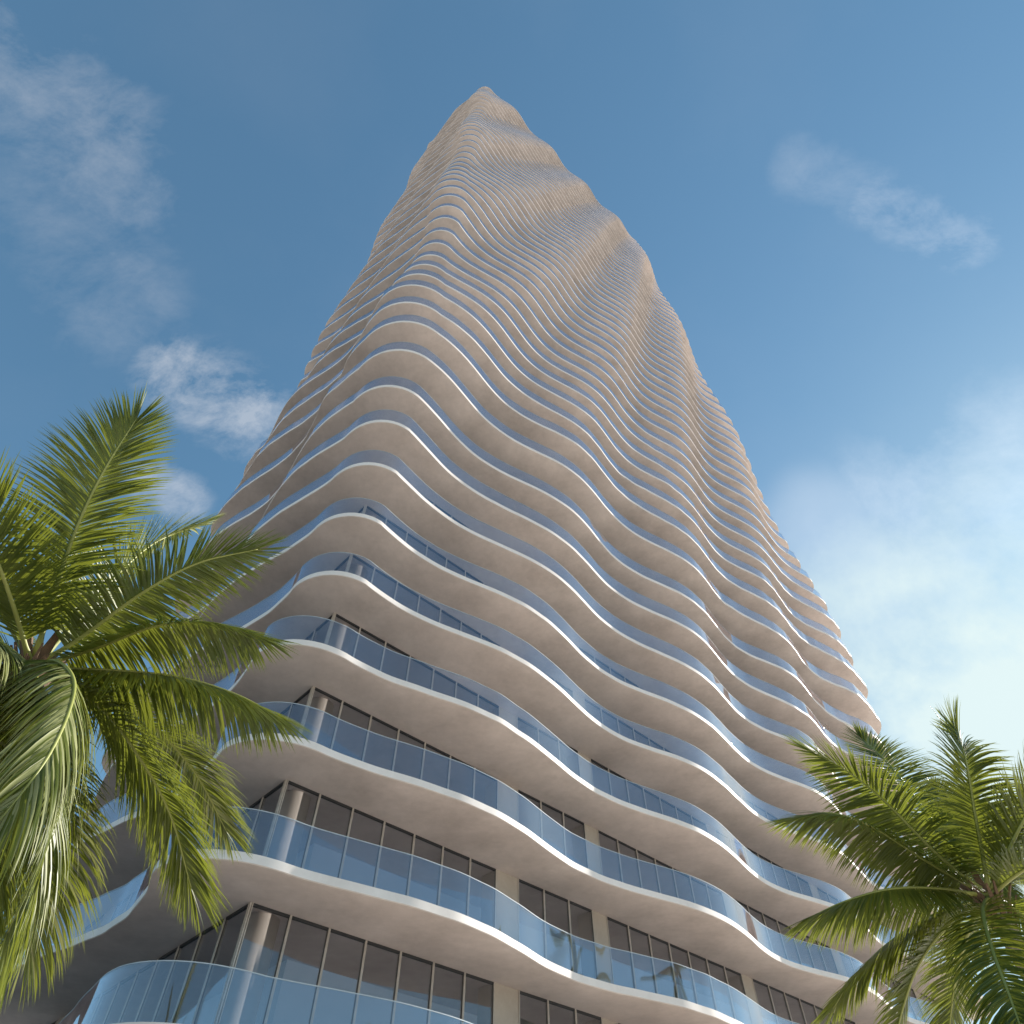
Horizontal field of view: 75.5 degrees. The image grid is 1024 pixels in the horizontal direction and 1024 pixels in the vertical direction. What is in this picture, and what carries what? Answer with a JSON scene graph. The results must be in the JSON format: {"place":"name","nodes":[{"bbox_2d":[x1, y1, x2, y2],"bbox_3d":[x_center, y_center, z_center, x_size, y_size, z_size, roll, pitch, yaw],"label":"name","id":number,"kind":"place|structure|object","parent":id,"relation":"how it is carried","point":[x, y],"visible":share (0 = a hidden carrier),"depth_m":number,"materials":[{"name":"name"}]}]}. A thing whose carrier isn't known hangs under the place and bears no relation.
{"place":"outdoors","nodes":[
{"label":"outdoors","id":0,"kind":"place"},
{"bbox_2d":[0,383,315,1012],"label":"coconut palm","id":1,"kind":"object","parent":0,"point":[44,748],"visible":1,"depth_m":7.97,"materials":[{"name":"green plant"}]},
{"bbox_2d":[0,86,990,1023],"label":"residential tower","id":2,"kind":"structure","parent":0,"point":[560,676],"depth_m":32.58,"materials":[{"name":"concrete"}]},
{"bbox_2d":[103,971,137,1023],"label":"window","id":3,"kind":"structure","parent":2,"relation":"in","point":[111,1006],"depth_m":20.84,"materials":[{"name":"grey metal"}]},
{"bbox_2d":[118,962,155,1022],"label":"window","id":4,"kind":"structure","parent":2,"relation":"in","point":[140,971],"depth_m":20.16,"materials":[{"name":"grey metal"}]},
{"bbox_2d":[134,947,177,1021],"bbox_3d":[-10.214,14.145,18.464,0.110,3.252,1.370,37,-61,-25],"label":"window","id":5,"kind":"structure","parent":2,"relation":"in","point":[173,951],"depth_m":19.45,"materials":[{"name":"grey metal"}]},
{"bbox_2d":[152,932,200,1022],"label":"window","id":6,"kind":"structure","parent":2,"relation":"in","point":[196,937],"depth_m":18.69,"materials":[{"name":"grey metal"}]},
{"bbox_2d":[171,918,224,1023],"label":"window","id":7,"kind":"structure","parent":2,"relation":"in","point":[212,927],"depth_m":17.95,"materials":[{"name":"grey metal"}]},
{"bbox_2d":[192,903,249,1023],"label":"window","id":8,"kind":"structure","parent":2,"relation":"in","point":[204,990],"depth_m":17.13,"materials":[{"name":"grey metal"}]},
{"bbox_2d":[214,813,240,848],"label":"window","id":9,"kind":"structure","parent":2,"relation":"in","point":[240,813],"depth_m":21.69,"materials":[{"name":"grey glass"}]},
{"bbox_2d":[230,796,262,849],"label":"window","id":10,"kind":"structure","parent":2,"relation":"in","point":[259,801],"depth_m":21.15,"materials":[{"name":"grey metal"}]},
{"bbox_2d":[217,903,290,1023],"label":"window","id":11,"kind":"structure","parent":2,"relation":"in","point":[254,905],"depth_m":17.11,"materials":[{"name":"grey metal"}]},
{"bbox_2d":[246,780,284,855],"bbox_3d":[-7.401,9.644,19.402,0.110,3.252,1.300,37,-61,-25],"label":"window","id":12,"kind":"structure","parent":2,"relation":"in","point":[279,786],"depth_m":20.30,"materials":[{"name":"grey metal"}]},
{"bbox_2d":[271,705,290,725],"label":"window","id":13,"kind":"structure","parent":2,"relation":"in","point":[283,712],"depth_m":23.89,"materials":[{"name":"grey metal"}]},
{"bbox_2d":[265,780,319,867],"bbox_3d":[-6.500,9.589,19.359,1.178,3.252,0.110,37,-61,-25],"label":"window","id":14,"kind":"structure","parent":2,"relation":"in","point":[288,782],"depth_m":20.02,"materials":[{"name":"grey metal"}]},
{"bbox_2d":[265,915,329,1023],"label":"window","id":15,"kind":"structure","parent":2,"relation":"in","point":[294,918],"depth_m":17.84,"materials":[{"name":"grey metal"}]},
{"bbox_2d":[283,687,311,733],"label":"window","id":16,"kind":"structure","parent":2,"relation":"in","point":[309,691],"depth_m":23.32,"materials":[{"name":"grey metal"}]},
{"bbox_2d":[300,687,342,748],"bbox_3d":[-6.500,7.444,22.124,1.178,3.252,0.110,37,-61,-25],"label":"window","id":17,"kind":"structure","parent":2,"relation":"in","point":[316,689],"depth_m":23.08,"materials":[{"name":"grey metal"}]},
{"bbox_2d":[303,794,352,877],"bbox_3d":[-5.612,10.251,19.873,1.248,3.252,0.110,37,-61,-25],"label":"window","id":18,"kind":"structure","parent":2,"relation":"in","point":[321,796],"depth_m":20.74,"materials":[{"name":"grey metal"}]},
{"bbox_2d":[311,928,366,1023],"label":"window","id":19,"kind":"structure","parent":2,"relation":"in","point":[363,941],"depth_m":18.47,"materials":[{"name":"grey metal"}]},
{"bbox_2d":[331,701,371,760],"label":"window","id":20,"kind":"structure","parent":2,"relation":"in","point":[344,703],"depth_m":23.67,"materials":[{"name":"grey metal"}]},
{"bbox_2d":[340,808,384,886],"bbox_3d":[-4.699,10.932,20.401,1.248,3.252,0.110,37,-61,-25],"label":"window","id":21,"kind":"structure","parent":2,"relation":"in","point":[382,822],"depth_m":21.30,"materials":[{"name":"grey metal"}]},
{"bbox_2d":[354,940,400,1023],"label":"window","id":22,"kind":"structure","parent":2,"relation":"in","point":[367,942],"depth_m":19.11,"materials":[{"name":"grey metal"}]},
{"bbox_2d":[363,715,398,770],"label":"window","id":23,"kind":"structure","parent":2,"relation":"in","point":[372,717],"depth_m":24.21,"materials":[{"name":"grey metal"}]},
{"bbox_2d":[375,821,414,895],"bbox_3d":[-3.785,11.613,20.929,1.248,3.252,0.110,37,-61,-25],"label":"window","id":24,"kind":"structure","parent":2,"relation":"in","point":[387,824],"depth_m":21.83,"materials":[{"name":"grey metal"}]},
{"bbox_2d":[393,729,425,779],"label":"window","id":25,"kind":"structure","parent":2,"relation":"in","point":[421,767],"depth_m":24.75,"materials":[{"name":"grey metal"}]},
{"bbox_2d":[393,951,433,1023],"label":"window","id":26,"kind":"structure","parent":2,"relation":"in","point":[402,953],"depth_m":19.70,"materials":[{"name":"grey metal"}]},
{"bbox_2d":[408,834,442,905],"bbox_3d":[-2.872,12.294,21.458,1.248,3.252,0.110,37,-61,-25],"label":"window","id":27,"kind":"structure","parent":2,"relation":"in","point":[416,836],"depth_m":22.40,"materials":[{"name":"grey metal"}]},
{"bbox_2d":[421,743,450,788],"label":"window","id":28,"kind":"structure","parent":2,"relation":"in","point":[449,756],"depth_m":25.30,"materials":[{"name":"grey metal"}]},
{"bbox_2d":[429,962,464,1023],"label":"window","id":29,"kind":"structure","parent":2,"relation":"in","point":[435,964],"depth_m":20.29,"materials":[{"name":"grey metal"}]},
{"bbox_2d":[439,846,470,915],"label":"window","id":30,"kind":"structure","parent":2,"relation":"in","point":[444,848],"depth_m":22.92,"materials":[{"name":"grey metal"}]},
{"bbox_2d":[448,756,474,798],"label":"window","id":31,"kind":"structure","parent":2,"relation":"in","point":[473,774],"depth_m":25.81,"materials":[{"name":"grey metal"}]},
{"bbox_2d":[463,972,494,1023],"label":"window","id":32,"kind":"structure","parent":2,"relation":"in","point":[466,974],"depth_m":20.85,"materials":[{"name":"grey metal"}]},
{"bbox_2d":[468,858,496,928],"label":"window","id":33,"kind":"structure","parent":2,"relation":"in","point":[472,860],"depth_m":23.39,"materials":[{"name":"grey metal"}]},
{"bbox_2d":[474,768,497,809],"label":"window","id":34,"kind":"structure","parent":2,"relation":"in","point":[496,806],"depth_m":26.34,"materials":[{"name":"grey metal"}]},
{"bbox_2d":[517,789,541,838],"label":"window","id":35,"kind":"structure","parent":2,"relation":"in","point":[539,801],"depth_m":27.31,"materials":[{"name":"grey metal"}]},
{"bbox_2d":[518,878,546,958],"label":"window","id":36,"kind":"structure","parent":2,"relation":"in","point":[519,880],"depth_m":24.28,"materials":[{"name":"grey metal"}]},
{"bbox_2d":[519,990,548,1023],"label":"window","id":37,"kind":"structure","parent":2,"relation":"in","point":[520,992],"depth_m":21.96,"materials":[{"name":"grey metal"}]},
{"bbox_2d":[541,801,565,856],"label":"window","id":38,"kind":"structure","parent":2,"relation":"in","point":[542,803],"depth_m":27.84,"materials":[{"name":"grey metal"}]},
{"bbox_2d":[544,889,572,970],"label":"window","id":39,"kind":"structure","parent":2,"relation":"in","point":[547,892],"depth_m":24.82,"materials":[{"name":"grey metal"}]},
{"bbox_2d":[548,1000,576,1023],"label":"window","id":40,"kind":"structure","parent":2,"relation":"in","point":[549,1002],"depth_m":22.60,"materials":[{"name":"grey metal"}]},
{"bbox_2d":[563,812,588,868],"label":"window","id":41,"kind":"structure","parent":2,"relation":"in","point":[564,814],"depth_m":28.37,"materials":[{"name":"grey metal"}]},
{"bbox_2d":[569,900,598,979],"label":"window","id":42,"kind":"structure","parent":2,"relation":"in","point":[570,902],"depth_m":25.40,"materials":[{"name":"grey metal"}]},
{"bbox_2d":[576,1009,601,1023],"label":"window","id":43,"kind":"structure","parent":2,"relation":"in","point":[577,1011],"depth_m":23.13,"materials":[{"name":"grey metal"}]},
{"bbox_2d":[597,830,622,881],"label":"window","id":44,"kind":"structure","parent":2,"relation":"in","point":[619,865],"depth_m":29.16,"materials":[{"name":"grey metal"}]},
{"bbox_2d":[606,916,635,988],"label":"window","id":45,"kind":"structure","parent":2,"relation":"in","point":[607,918],"depth_m":26.24,"materials":[{"name":"grey metal"}]},
{"bbox_2d":[618,840,641,887],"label":"window","id":46,"kind":"structure","parent":2,"relation":"in","point":[636,856],"depth_m":29.92,"materials":[{"name":"grey metal"}]},
{"bbox_2d":[628,925,657,993],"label":"window","id":47,"kind":"structure","parent":2,"relation":"in","point":[648,938],"depth_m":26.94,"materials":[{"name":"grey metal"}]},
{"bbox_2d":[637,850,660,892],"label":"window","id":48,"kind":"structure","parent":2,"relation":"in","point":[638,851],"depth_m":30.51,"materials":[{"name":"grey metal"}]},
{"bbox_2d":[649,934,677,997],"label":"window","id":49,"kind":"structure","parent":2,"relation":"in","point":[667,943],"depth_m":27.55,"materials":[{"name":"grey metal"}]},
{"bbox_2d":[655,859,677,897],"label":"window","id":50,"kind":"structure","parent":2,"relation":"in","point":[656,860],"depth_m":31.08,"materials":[{"name":"grey metal"}]},
{"bbox_2d":[669,943,697,1003],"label":"window","id":51,"kind":"structure","parent":2,"relation":"in","point":[688,959],"depth_m":28.13,"materials":[{"name":"grey metal"}]},
{"bbox_2d":[673,868,694,902],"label":"window","id":52,"kind":"structure","parent":2,"relation":"in","point":[685,875],"depth_m":31.68,"materials":[{"name":"grey metal"}]},
{"bbox_2d":[690,877,711,909],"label":"window","id":53,"kind":"structure","parent":2,"relation":"in","point":[691,878],"depth_m":32.28,"materials":[{"name":"grey metal"}]},
{"bbox_2d":[688,951,716,1010],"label":"window","id":54,"kind":"structure","parent":2,"relation":"in","point":[706,964],"depth_m":28.68,"materials":[{"name":"grey metal"}]},
{"bbox_2d":[706,884,727,917],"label":"window","id":55,"kind":"structure","parent":2,"relation":"in","point":[709,887],"depth_m":32.82,"materials":[{"name":"grey metal"}]},
{"bbox_2d":[707,959,735,1018],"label":"window","id":56,"kind":"structure","parent":2,"relation":"in","point":[724,972],"depth_m":29.23,"materials":[{"name":"grey metal"}]},
{"bbox_2d":[724,966,752,1023],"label":"window","id":57,"kind":"structure","parent":2,"relation":"in","point":[743,987],"depth_m":29.85,"materials":[{"name":"grey metal"}]},
{"bbox_2d":[732,898,756,939],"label":"window","id":58,"kind":"structure","parent":2,"relation":"in","point":[739,902],"depth_m":33.56,"materials":[{"name":"grey metal"}]},
{"bbox_2d":[748,906,772,952],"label":"window","id":59,"kind":"structure","parent":2,"relation":"in","point":[762,916],"depth_m":34.10,"materials":[{"name":"grey metal"}]},
{"bbox_2d":[752,979,777,1023],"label":"window","id":60,"kind":"structure","parent":2,"relation":"in","point":[753,980],"depth_m":30.78,"materials":[{"name":"grey metal"}]},
{"bbox_2d":[763,914,787,959],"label":"window","id":61,"kind":"structure","parent":2,"relation":"in","point":[776,922],"depth_m":34.64,"materials":[{"name":"grey metal"}]},
{"bbox_2d":[768,985,792,1023],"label":"window","id":62,"kind":"structure","parent":2,"relation":"in","point":[770,987],"depth_m":31.50,"materials":[{"name":"grey metal"}]},
{"bbox_2d":[777,921,801,964],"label":"window","id":63,"kind":"structure","parent":2,"relation":"in","point":[794,942],"depth_m":35.10,"materials":[{"name":"grey metal"}]},
{"bbox_2d":[784,992,806,1023],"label":"window","id":64,"kind":"structure","parent":2,"relation":"in","point":[786,994],"depth_m":32.12,"materials":[{"name":"grey metal"}]},
{"bbox_2d":[791,928,814,967],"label":"window","id":65,"kind":"structure","parent":2,"relation":"in","point":[807,947],"depth_m":35.68,"materials":[{"name":"grey metal"}]},
{"bbox_2d":[799,998,819,1023],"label":"window","id":66,"kind":"structure","parent":2,"relation":"in","point":[803,1001],"depth_m":32.81,"materials":[{"name":"grey metal"}]},
{"bbox_2d":[806,936,827,971],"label":"window","id":67,"kind":"structure","parent":2,"relation":"in","point":[821,956],"depth_m":36.40,"materials":[{"name":"grey metal"}]},
{"bbox_2d":[818,941,838,973],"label":"window","id":68,"kind":"structure","parent":2,"relation":"in","point":[818,941],"depth_m":37.10,"materials":[{"name":"grey metal"}]},
{"bbox_2d":[0,0,1023,1023],"label":"sky","id":69,"kind":"structure","parent":0,"point":[825,198],"materials":[{"name":"blue"}]},
{"bbox_2d":[760,693,1023,1023],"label":"coconut palm","id":70,"kind":"object","parent":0,"point":[965,842],"visible":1,"depth_m":9.33,"materials":[{"name":"green plant"}]},
{"bbox_2d":[886,773,1023,957],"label":"coconut palm","id":71,"kind":"object","parent":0,"point":[1015,891],"visible":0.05,"depth_m":23.58,"materials":[{"name":"green plant"}]}
]}

